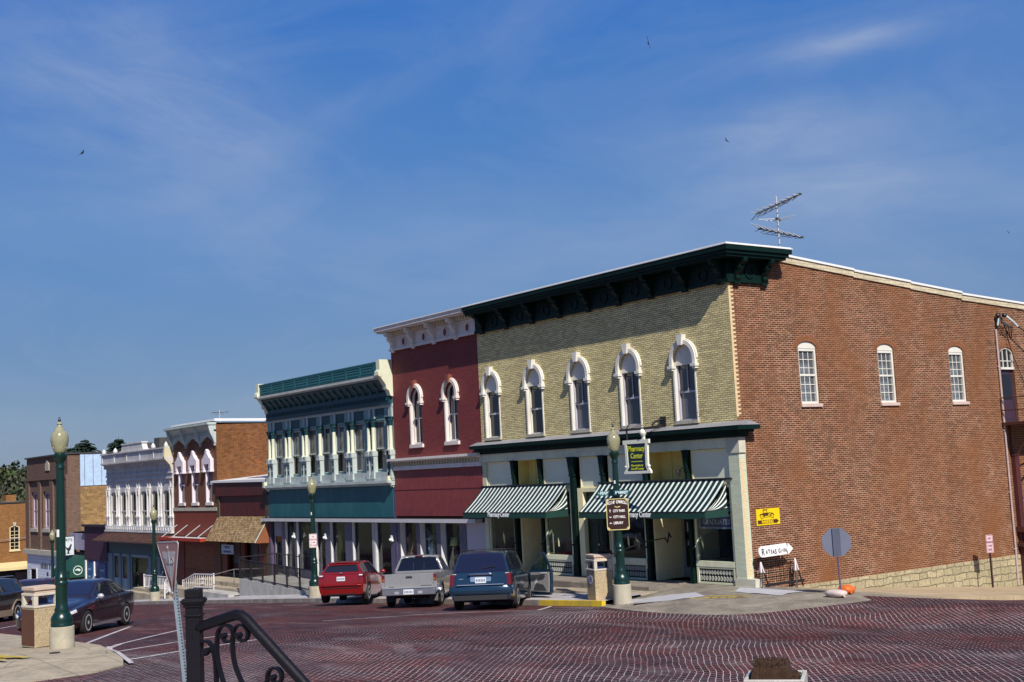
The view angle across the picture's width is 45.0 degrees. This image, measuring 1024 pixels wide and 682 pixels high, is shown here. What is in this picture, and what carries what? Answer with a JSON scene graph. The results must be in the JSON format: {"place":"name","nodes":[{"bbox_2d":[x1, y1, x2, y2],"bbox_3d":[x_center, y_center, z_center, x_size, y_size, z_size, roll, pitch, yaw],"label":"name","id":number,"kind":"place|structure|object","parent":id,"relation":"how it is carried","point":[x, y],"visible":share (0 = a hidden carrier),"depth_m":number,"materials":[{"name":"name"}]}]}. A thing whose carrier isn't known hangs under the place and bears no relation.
{"place":"outdoors","nodes":[
{"label":"outdoors","id":0,"kind":"place"},
{"bbox_2d":[0,633,122,681],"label":"pavement","id":1,"kind":"structure","parent":0,"point":[42,663],"depth_m":24.45,"materials":[{"name":"beige concrete"}]},
{"bbox_2d":[21,584,55,647],"bbox_3d":[-10.585,6.167,27.732,0.616,1.320,0.616,-8,-8,42],"label":"litter bin","id":2,"kind":"object","parent":1,"relation":"on","point":[36,614],"visible":0.78,"depth_m":27.49,"materials":[{"name":"concrete"}]},
{"bbox_2d":[49,417,74,648],"bbox_3d":[-9.908,4.302,27.119,0.524,5.270,0.524,1,-7,-36],"label":"street lamp","id":3,"kind":"object","parent":1,"relation":"on","point":[62,631],"visible":1,"depth_m":26.99,"materials":[{"name":"metal"}]},
{"bbox_2d":[128,584,181,599],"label":"entrance terrace","id":4,"kind":"structure","parent":0,"point":[142,593],"depth_m":69.24,"materials":[{"name":"beige concrete"}]},
{"bbox_2d":[143,574,170,591],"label":"white railing","id":5,"kind":"object","parent":4,"relation":"on","point":[144,579],"visible":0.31,"depth_m":69.43,"materials":[{"name":"paint"}]},
{"bbox_2d":[134,593,639,601],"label":"pavement","id":6,"kind":"structure","parent":0,"point":[568,596],"depth_m":46.62,"materials":[{"name":"concrete"}]},
{"bbox_2d":[49,529,54,577],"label":"street lamp","id":7,"kind":"object","parent":6,"relation":"on","point":[52,536],"visible":0.56,"depth_m":82.83,"materials":[{"name":"metal"}]},
{"bbox_2d":[150,505,159,600],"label":"street lamp","id":8,"kind":"object","parent":6,"relation":"on","point":[154,593],"visible":0.98,"depth_m":65.21,"materials":[{"name":"metal"}]},
{"bbox_2d":[171,576,239,597],"bbox_3d":[-14.732,12.962,63.108,3.002,1.380,8.300,1,-7,-36],"label":"entrance step","id":9,"kind":"object","parent":6,"relation":"on","point":[226,587],"visible":0.25,"depth_m":62.31,"materials":[{"name":"beige concrete"}]},
{"bbox_2d":[182,573,214,588],"bbox_3d":[-16.289,12.652,64.072,0.060,1.350,4.260,1,-7,-36],"label":"white railing","id":10,"kind":"object","parent":9,"relation":"on","point":[183,581],"visible":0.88,"depth_m":63.56,"materials":[{"name":"paint"}]},
{"bbox_2d":[205,474,270,577],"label":"visitor shop building","id":11,"kind":"structure","parent":6,"relation":"on","point":[242,511],"depth_m":64.60,"materials":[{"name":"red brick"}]},
{"bbox_2d":[232,542,239,571],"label":"door","id":12,"kind":"structure","parent":11,"relation":"in","point":[235,557],"depth_m":66.15,"materials":[{"name":"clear glass"}]},
{"bbox_2d":[250,541,257,573],"bbox_3d":[-13.418,10.998,64.312,0.060,2.200,0.950,1,-7,-36],"label":"door","id":13,"kind":"structure","parent":11,"relation":"in","point":[253,546],"depth_m":64.28,"materials":[{"name":"black glass"}]},
{"bbox_2d":[307,474,320,597],"bbox_3d":[-8.185,8.143,50.912,0.524,5.270,0.524,-4,-6,8],"label":"street lamp","id":14,"kind":"object","parent":6,"relation":"on","point":[314,591],"visible":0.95,"depth_m":50.76,"materials":[{"name":"metal"}]},
{"bbox_2d":[585,553,612,599],"bbox_3d":[2.552,6.882,36.050,0.592,1.320,0.592,0,-6,-22],"label":"litter bin","id":15,"kind":"object","parent":6,"relation":"on","point":[599,582],"visible":0.98,"depth_m":35.82,"materials":[{"name":"concrete"}]},
{"bbox_2d":[553,574,690,596],"bbox_3d":[1.623,8.578,41.522,2.650,1.180,11.100,1,-7,-36],"label":"terrace step","id":16,"kind":"object","parent":6,"relation":"on","point":[569,584],"visible":0.18,"depth_m":39.07,"materials":[{"name":"grey concrete"}]},
{"bbox_2d":[0,596,1023,681],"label":"brick road","id":17,"kind":"structure","parent":0,"point":[887,639],"depth_m":25.04,"materials":[{"name":"brick"}]},
{"bbox_2d":[0,575,28,620],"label":"parked car","id":18,"kind":"object","parent":17,"relation":"on","point":[11,590],"visible":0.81,"depth_m":45.97,"materials":[{"name":"blue paint"}]},
{"bbox_2d":[0,578,54,619],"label":"parked car","id":19,"kind":"object","parent":17,"relation":"on","point":[34,582],"visible":0.14,"depth_m":49.51,"materials":[{"name":"blue paint"}]},
{"bbox_2d":[15,578,134,633],"bbox_3d":[-12.519,7.624,35.612,2.120,1.451,4.883,-3,-8,3],"label":"parked car","id":20,"kind":"object","parent":17,"relation":"on","point":[95,602],"visible":0.6,"depth_m":35.25,"materials":[{"name":"black paint"}]},
{"bbox_2d":[157,541,186,681],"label":"yield sign","id":21,"kind":"object","parent":17,"relation":"on","point":[168,551],"visible":1,"depth_m":15.94,"materials":[{"name":"white metal"}]},
{"bbox_2d":[4,603,581,662],"bbox_3d":[-11.083,9.347,41.329,14.588,2.264,32.852,1,-7,-36],"label":"road marking","id":22,"kind":"object","parent":17,"relation":"on","point":[127,659],"visible":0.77,"depth_m":28.85,"materials":[{"name":"paint"}]},
{"bbox_2d":[318,560,385,602],"bbox_3d":[-5.856,8.896,45.885,2.037,1.480,4.165,-3,-10,6],"label":"parked car","id":23,"kind":"object","parent":17,"relation":"on","point":[342,580],"visible":0.88,"depth_m":44.06,"materials":[{"name":"red paint"}]},
{"bbox_2d":[134,598,605,606],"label":"kerb","id":24,"kind":"structure","parent":17,"relation":"on","point":[594,603],"depth_m":45.27,"materials":[{"name":"concrete"}]},
{"bbox_2d":[381,554,454,606],"bbox_3d":[-3.045,8.045,41.714,2.205,1.652,5.296,-3,-10,5],"label":"pickup truck","id":25,"kind":"object","parent":17,"relation":"on","point":[419,576],"visible":0.88,"depth_m":39.65,"materials":[{"name":"silver metal"}]},
{"bbox_2d":[449,548,553,609],"bbox_3d":[-0.236,7.206,37.682,2.833,1.725,4.882,-4,-10,8],"label":"minivan","id":26,"kind":"object","parent":17,"relation":"on","point":[485,575],"visible":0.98,"depth_m":35.69,"materials":[{"name":"blue paint"}]},
{"bbox_2d":[743,655,807,681],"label":"planter","id":27,"kind":"object","parent":17,"relation":"on","point":[773,669],"visible":1,"depth_m":14.97,"materials":[{"name":"soil"}]},
{"bbox_2d":[0,0,1023,468],"label":"sky","id":28,"kind":"structure","parent":0,"point":[256,189],"materials":[{"name":"blue"}]},
{"bbox_2d":[598,583,1023,614],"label":"sidewalk","id":29,"kind":"structure","parent":0,"point":[807,597],"depth_m":33.55,"materials":[{"name":"concrete"}]},
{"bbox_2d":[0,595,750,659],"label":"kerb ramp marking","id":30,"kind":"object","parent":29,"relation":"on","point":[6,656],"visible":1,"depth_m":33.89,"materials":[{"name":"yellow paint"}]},
{"bbox_2d":[607,424,631,604],"bbox_3d":[3.026,4.996,35.328,0.524,5.270,0.524,-6,-7,31],"label":"street lamp","id":31,"kind":"object","parent":29,"relation":"on","point":[622,593],"visible":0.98,"depth_m":35.11,"materials":[{"name":"metal"}]},
{"bbox_2d":[606,498,629,529],"bbox_3d":[3.022,4.950,35.318,0.640,0.890,0.249,-3,-6,4],"label":"direction sign","id":32,"kind":"object","parent":31,"relation":"attached to","point":[617,512],"visible":1,"depth_m":35.20,"materials":[{"name":"brown metal"}]},
{"bbox_2d":[626,587,801,604],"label":"paving slab","id":33,"kind":"structure","parent":29,"relation":"on","point":[695,594],"depth_m":34.74,"materials":[{"name":"concrete"}]},
{"bbox_2d":[757,558,804,587],"bbox_3d":[7.854,6.862,36.268,1.953,0.858,0.421,1,-7,-36],"label":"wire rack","id":34,"kind":"object","parent":29,"relation":"on","point":[793,581],"visible":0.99,"depth_m":36.41,"materials":[{"name":"black metal"}]},
{"bbox_2d":[825,589,846,597],"bbox_3d":[8.573,6.651,32.530,0.399,0.204,0.655,1,-7,-36],"label":"sand bag","id":35,"kind":"object","parent":29,"relation":"on","point":[836,593],"visible":1,"depth_m":32.39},
{"bbox_2d":[822,528,850,589],"bbox_3d":[8.712,5.893,32.999,0.748,1.769,0.058,-4,-6,6],"label":"stop sign","id":36,"kind":"object","parent":29,"relation":"on","point":[836,542],"visible":0.9,"depth_m":33.05,"materials":[{"name":"metal"}]},
{"bbox_2d":[985,535,993,586],"bbox_3d":[16.184,7.582,41.722,0.332,2.050,0.071,-1,-6,-21],"label":"no parking sign","id":37,"kind":"object","parent":29,"relation":"on","point":[989,544],"visible":1,"depth_m":41.74,"materials":[{"name":"metal"}]},
{"bbox_3d":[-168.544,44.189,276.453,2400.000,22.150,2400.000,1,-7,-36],"label":"ground","id":38,"kind":"structure","parent":0,"visible":0},
{"bbox_2d":[0,495,26,580],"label":"orange brick building","id":39,"kind":"structure","parent":38,"relation":"on","point":[13,559],"depth_m":112.16,"materials":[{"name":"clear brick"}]},
{"bbox_2d":[9,522,20,551],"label":"window","id":40,"kind":"structure","parent":39,"relation":"in","point":[14,530],"depth_m":112.30,"materials":[{"name":"beige glass"}]},
{"bbox_2d":[0,460,26,501],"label":"hillside wood","id":41,"kind":"object","parent":38,"relation":"on","point":[12,478],"visible":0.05,"depth_m":242.36,"materials":[{"name":"green plant"}]},
{"bbox_2d":[23,451,119,579],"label":"brown brick hall","id":42,"kind":"structure","parent":38,"relation":"on","point":[85,485],"depth_m":92.30,"materials":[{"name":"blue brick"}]},
{"bbox_2d":[30,492,37,531],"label":"window","id":43,"kind":"structure","parent":42,"relation":"in","point":[35,495],"depth_m":97.07,"materials":[{"name":"glass"}]},
{"bbox_2d":[42,492,49,531],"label":"window","id":44,"kind":"structure","parent":42,"relation":"in","point":[47,517],"depth_m":94.58,"materials":[{"name":"glass"}]},
{"bbox_2d":[54,524,108,579],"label":"purple shop building","id":45,"kind":"structure","parent":38,"relation":"on","point":[91,562],"depth_m":85.17,"materials":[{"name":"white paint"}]},
{"bbox_2d":[66,536,73,554],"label":"rooster sign","id":46,"kind":"object","parent":45,"relation":"attached to","point":[69,545],"visible":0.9,"depth_m":88.03,"materials":[{"name":"white metal"}]},
{"bbox_2d":[69,437,100,452],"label":"conifer","id":47,"kind":"object","parent":38,"relation":"on","point":[85,446],"visible":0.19,"depth_m":129.47,"materials":[{"name":"green plant"}]},
{"bbox_2d":[106,436,125,451],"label":"conifer","id":48,"kind":"object","parent":38,"relation":"on","point":[118,442],"visible":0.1,"depth_m":109.49,"materials":[{"name":"green plant"}]},
{"bbox_2d":[92,437,173,589],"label":"white iron store building","id":49,"kind":"structure","parent":38,"relation":"on","point":[139,476],"depth_m":77.72,"materials":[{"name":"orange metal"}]},
{"bbox_2d":[111,493,115,524],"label":"window","id":50,"kind":"structure","parent":49,"relation":"in","point":[113,497],"depth_m":81.74,"materials":[{"name":"white glass"}]},
{"bbox_2d":[113,553,118,584],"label":"shop door","id":51,"kind":"structure","parent":49,"relation":"in","point":[115,556],"depth_m":80.96,"materials":[{"name":"wood"}]},
{"bbox_2d":[121,492,125,524],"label":"window","id":52,"kind":"structure","parent":49,"relation":"in","point":[123,497],"depth_m":80.18,"materials":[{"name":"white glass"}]},
{"bbox_2d":[122,554,126,589],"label":"shop door","id":53,"kind":"structure","parent":49,"relation":"in","point":[124,556],"depth_m":79.67,"materials":[{"name":"wood"}]},
{"bbox_2d":[131,492,135,524],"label":"window","id":54,"kind":"structure","parent":49,"relation":"in","point":[133,495],"depth_m":78.63,"materials":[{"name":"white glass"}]},
{"bbox_2d":[141,491,146,524],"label":"window","id":55,"kind":"structure","parent":49,"relation":"in","point":[143,495],"depth_m":77.12,"materials":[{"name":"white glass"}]},
{"bbox_2d":[152,491,157,525],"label":"window","id":56,"kind":"structure","parent":49,"relation":"in","point":[154,495],"depth_m":75.45,"materials":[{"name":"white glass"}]},
{"bbox_2d":[163,490,168,525],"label":"window","id":57,"kind":"structure","parent":49,"relation":"in","point":[166,494],"depth_m":73.95,"materials":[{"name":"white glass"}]},
{"bbox_2d":[158,418,267,584],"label":"zigzag cornice building","id":58,"kind":"structure","parent":38,"relation":"on","point":[205,452],"depth_m":69.26,"materials":[{"name":"brown brick"}]},
{"bbox_2d":[174,452,185,505],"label":"window","id":59,"kind":"structure","parent":58,"relation":"in","point":[180,462],"depth_m":71.91,"materials":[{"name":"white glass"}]},
{"bbox_2d":[187,451,199,505],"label":"window","id":60,"kind":"structure","parent":58,"relation":"in","point":[193,460],"depth_m":70.29,"materials":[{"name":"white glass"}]},
{"bbox_2d":[201,449,213,504],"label":"window","id":61,"kind":"structure","parent":58,"relation":"in","point":[207,458],"depth_m":68.63,"materials":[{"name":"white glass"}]},
{"bbox_2d":[239,574,309,595],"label":"ramp","id":62,"kind":"structure","parent":38,"relation":"on","point":[248,587],"depth_m":57.35,"materials":[{"name":"concrete"}]},
{"bbox_2d":[239,553,299,574],"bbox_3d":[-11.578,10.791,58.988,1.980,1.123,2.560,1,-7,-36],"label":"black railing","id":63,"kind":"object","parent":62,"relation":"on","point":[288,555],"visible":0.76,"depth_m":59.85,"materials":[{"name":"metal"}]},
{"bbox_2d":[239,558,310,589],"bbox_3d":[-10.780,10.643,56.207,0.070,1.261,7.904,1,-7,-36],"label":"black railing","id":64,"kind":"object","parent":62,"relation":"on","point":[286,580],"visible":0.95,"depth_m":56.18,"materials":[{"name":"metal"}]},
{"bbox_2d":[254,359,484,578],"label":"teal store building","id":65,"kind":"structure","parent":38,"relation":"on","point":[332,432],"depth_m":56.89,"materials":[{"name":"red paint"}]},
{"bbox_2d":[274,521,282,574],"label":"column","id":66,"kind":"structure","parent":65,"relation":"in","point":[277,524],"depth_m":61.34,"materials":[{"name":"paint"}]},
{"bbox_2d":[275,433,283,475],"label":"window","id":67,"kind":"structure","parent":65,"relation":"in","point":[278,437],"depth_m":61.62,"materials":[{"name":"glass"}]},
{"bbox_2d":[285,521,295,576],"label":"column","id":68,"kind":"structure","parent":65,"relation":"in","point":[286,522],"depth_m":60.58,"materials":[{"name":"white paint"}]},
{"bbox_2d":[289,527,294,564],"bbox_3d":[-10.894,10.100,61.017,0.468,1.850,0.468,-4,-6,9],"label":"door","id":69,"kind":"structure","parent":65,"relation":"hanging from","point":[292,549],"depth_m":60.82,"materials":[{"name":"glass"}]},
{"bbox_2d":[292,431,300,474],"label":"window","id":70,"kind":"structure","parent":65,"relation":"in","point":[296,434],"depth_m":60.09,"materials":[{"name":"glass"}]},
{"bbox_2d":[296,522,311,578],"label":"column","id":71,"kind":"structure","parent":65,"relation":"in","point":[298,531],"depth_m":59.54,"materials":[{"name":"white paint"}]},
{"bbox_2d":[301,549,322,570],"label":"window","id":72,"kind":"structure","parent":65,"relation":"in","point":[306,554],"depth_m":60.34,"materials":[{"name":"glass"}]},
{"bbox_2d":[308,429,317,473],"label":"window","id":73,"kind":"structure","parent":65,"relation":"in","point":[312,445],"depth_m":58.69,"materials":[{"name":"glass"}]},
{"bbox_2d":[315,522,321,576],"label":"column","id":74,"kind":"structure","parent":65,"relation":"in","point":[317,529],"depth_m":57.95,"materials":[{"name":"white paint"}]},
{"bbox_2d":[322,427,330,472],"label":"window","id":75,"kind":"structure","parent":65,"relation":"in","point":[326,451],"depth_m":57.55,"materials":[{"name":"glass"}]},
{"bbox_2d":[330,522,335,561],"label":"column","id":76,"kind":"structure","parent":65,"relation":"in","point":[332,531],"depth_m":56.77,"materials":[{"name":"white paint"}]},
{"bbox_2d":[337,530,343,560],"bbox_3d":[-7.914,9.572,56.914,0.354,1.750,0.348,-4,-6,9],"label":"dress","id":77,"kind":"object","parent":65,"relation":"in","point":[340,554],"visible":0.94,"depth_m":56.81,"materials":[{"name":"green fabric"}]},
{"bbox_2d":[336,425,345,471],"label":"window","id":78,"kind":"structure","parent":65,"relation":"in","point":[340,444],"depth_m":56.45,"materials":[{"name":"glass"}]},
{"bbox_2d":[354,423,364,470],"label":"window","id":79,"kind":"structure","parent":65,"relation":"in","point":[358,428],"depth_m":54.98,"materials":[{"name":"glass"}]},
{"bbox_2d":[352,522,371,559],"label":"column","id":80,"kind":"structure","parent":65,"relation":"in","point":[354,529],"depth_m":55.08,"materials":[{"name":"white paint"}]},
{"bbox_2d":[375,420,385,469],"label":"window","id":81,"kind":"structure","parent":65,"relation":"in","point":[379,425],"depth_m":53.51,"materials":[{"name":"glass"}]},
{"bbox_2d":[375,522,389,572],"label":"column","id":82,"kind":"structure","parent":65,"relation":"in","point":[377,533],"depth_m":53.42,"materials":[{"name":"white paint"}]},
{"bbox_2d":[372,307,485,569],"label":"red store building","id":83,"kind":"structure","parent":38,"relation":"on","point":[437,465],"depth_m":49.67,"materials":[{"name":"paint"}]},
{"bbox_2d":[400,523,407,556],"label":"column","id":84,"kind":"structure","parent":83,"relation":"in","point":[403,526],"depth_m":51.82,"materials":[{"name":"white paint"}]},
{"bbox_2d":[407,532,415,555],"bbox_3d":[-4.217,8.908,51.853,0.552,1.750,0.552,-4,-6,9],"label":"dress","id":85,"kind":"object","parent":83,"relation":"in","point":[411,538],"visible":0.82,"depth_m":51.75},
{"bbox_2d":[405,380,423,447],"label":"window","id":86,"kind":"structure","parent":83,"relation":"in","point":[415,410],"depth_m":51.21,"materials":[{"name":"white paint"}]},
{"bbox_2d":[420,523,427,553],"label":"column","id":87,"kind":"structure","parent":83,"relation":"in","point":[423,526],"depth_m":50.57,"materials":[{"name":"white paint"}]},
{"bbox_2d":[440,523,449,569],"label":"column","id":88,"kind":"structure","parent":83,"relation":"in","point":[443,526],"depth_m":49.29,"materials":[{"name":"white paint"}]},
{"bbox_2d":[439,374,459,444],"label":"window","id":89,"kind":"structure","parent":83,"relation":"in","point":[450,403],"depth_m":49.06,"materials":[{"name":"white paint"}]},
{"bbox_2d":[461,241,1023,587],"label":"corner store building","id":90,"kind":"structure","parent":38,"relation":"on","point":[862,409],"depth_m":40.39,"materials":[{"name":"beige brick"}]},
{"bbox_2d":[479,367,501,440],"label":"window","id":91,"kind":"structure","parent":90,"relation":"in","point":[493,392],"depth_m":46.72,"materials":[{"name":"white paint"}]},
{"bbox_2d":[521,359,545,436],"bbox_3d":[0.834,2.053,44.433,0.380,2.765,1.238,1,-7,-36],"label":"window","id":92,"kind":"structure","parent":90,"relation":"in","point":[534,391],"depth_m":44.57,"materials":[{"name":"white paint"}]},
{"bbox_2d":[545,488,573,574],"bbox_3d":[1.675,6.658,43.170,0.150,2.970,1.510,1,-7,-36],"label":"display window","id":93,"kind":"structure","parent":90,"relation":"in","point":[560,564],"depth_m":43.01,"materials":[{"name":"glass"}]},
{"bbox_2d":[564,352,591,433],"bbox_3d":[2.338,1.762,42.370,0.380,2.765,1.237,1,-7,-36],"label":"window","id":94,"kind":"structure","parent":90,"relation":"in","point":[579,386],"depth_m":42.50,"materials":[{"name":"white glass"}]},
{"bbox_2d":[586,492,604,566],"bbox_3d":[2.966,6.489,41.538,0.125,2.840,1.280,1,-7,-36],"label":"stair door","id":95,"kind":"structure","parent":90,"relation":"in","point":[595,526],"depth_m":41.78,"materials":[{"name":"glass"}]},
{"bbox_2d":[613,343,643,428],"bbox_3d":[3.866,1.467,40.274,0.380,2.765,1.237,1,-7,-36],"label":"window","id":96,"kind":"structure","parent":90,"relation":"in","point":[629,379],"depth_m":40.39,"materials":[{"name":"white glass"}]},
{"bbox_2d":[611,518,647,579],"bbox_3d":[3.820,6.243,40.227,0.150,2.970,1.720,1,-7,-36],"label":"display window","id":97,"kind":"structure","parent":90,"relation":"in","point":[636,568],"depth_m":39.92,"materials":[{"name":"green paint"}]},
{"bbox_2d":[619,409,703,473],"bbox_3d":[4.601,3.123,38.076,1.312,1.845,2.554,1,-7,-36],"label":"shop sign","id":98,"kind":"object","parent":90,"relation":"attached to","point":[637,456],"visible":1,"depth_m":38.13,"materials":[{"name":"green metal"}]},
{"bbox_2d":[667,334,699,424],"bbox_3d":[5.370,1.176,38.211,0.380,2.765,1.238,1,-7,-36],"label":"window","id":99,"kind":"structure","parent":90,"relation":"in","point":[684,370],"depth_m":38.32,"materials":[{"name":"white glass"}]},
{"bbox_2d":[681,519,690,576],"bbox_3d":[5.946,6.045,39.345,0.114,2.970,1.570,1,-7,-36],"label":"shop door","id":100,"kind":"structure","parent":90,"relation":"in","point":[687,569],"depth_m":39.85,"materials":[{"name":"green glass"}]},
{"bbox_2d":[694,484,736,585],"bbox_3d":[6.100,5.802,37.100,0.150,2.970,1.610,1,-7,-36],"label":"display window","id":101,"kind":"structure","parent":90,"relation":"in","point":[708,572],"depth_m":36.96,"materials":[{"name":"glass"}]},
{"bbox_2d":[755,507,779,525],"bbox_3d":[7.603,5.215,36.675,1.000,0.480,0.034,1,-7,-36],"label":"parking sign","id":102,"kind":"object","parent":90,"relation":"attached to","point":[768,516],"visible":1,"depth_m":36.65,"materials":[{"name":"metal"}]},
{"bbox_2d":[758,543,792,556],"bbox_3d":[7.733,6.124,36.189,1.462,0.340,0.042,1,-7,-36],"label":"arrow sign","id":103,"kind":"object","parent":90,"relation":"attached to","point":[774,550],"visible":1,"depth_m":36.14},
{"bbox_2d":[750,193,803,246],"bbox_3d":[8.759,-3.180,40.527,1.704,3.223,1.567,-4,-6,13],"label":"tv aerial","id":104,"kind":"object","parent":90,"relation":"attached to","point":[778,219],"visible":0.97,"depth_m":40.52,"materials":[{"name":"metal"}]},
{"bbox_2d":[793,335,822,406],"bbox_3d":[9.094,0.996,38.721,1.460,2.318,0.660,1,-7,-36],"label":"window","id":105,"kind":"structure","parent":90,"relation":"in","point":[804,348],"depth_m":38.69,"materials":[{"name":"white paint"}]},
{"bbox_2d":[873,338,899,405],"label":"window","id":106,"kind":"structure","parent":90,"relation":"in","point":[882,349],"depth_m":40.97,"materials":[{"name":"white paint"}]},
{"bbox_2d":[945,340,969,404],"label":"window","id":107,"kind":"structure","parent":90,"relation":"in","point":[953,351],"depth_m":43.26,"materials":[{"name":"white paint"}]},
{"bbox_2d":[1001,370,1015,421],"bbox_3d":[17.994,1.998,44.874,0.850,1.920,0.070,1,-7,-36],"label":"side door","id":108,"kind":"structure","parent":90,"relation":"in","point":[1007,379],"depth_m":44.89,"materials":[{"name":"brown glass"}]},
{"bbox_2d":[1000,395,1023,546],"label":"fire escape","id":109,"kind":"object","parent":90,"relation":"attached to","point":[1019,529],"visible":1,"depth_m":44.02,"materials":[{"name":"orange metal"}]},
{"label":"stone terrace","id":110,"kind":"structure","parent":38,"relation":"on","visible":0},
{"bbox_2d":[180,588,309,681],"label":"stair handrail","id":111,"kind":"object","parent":110,"relation":"on","point":[193,601],"visible":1,"depth_m":5.11,"materials":[{"name":"black metal"}]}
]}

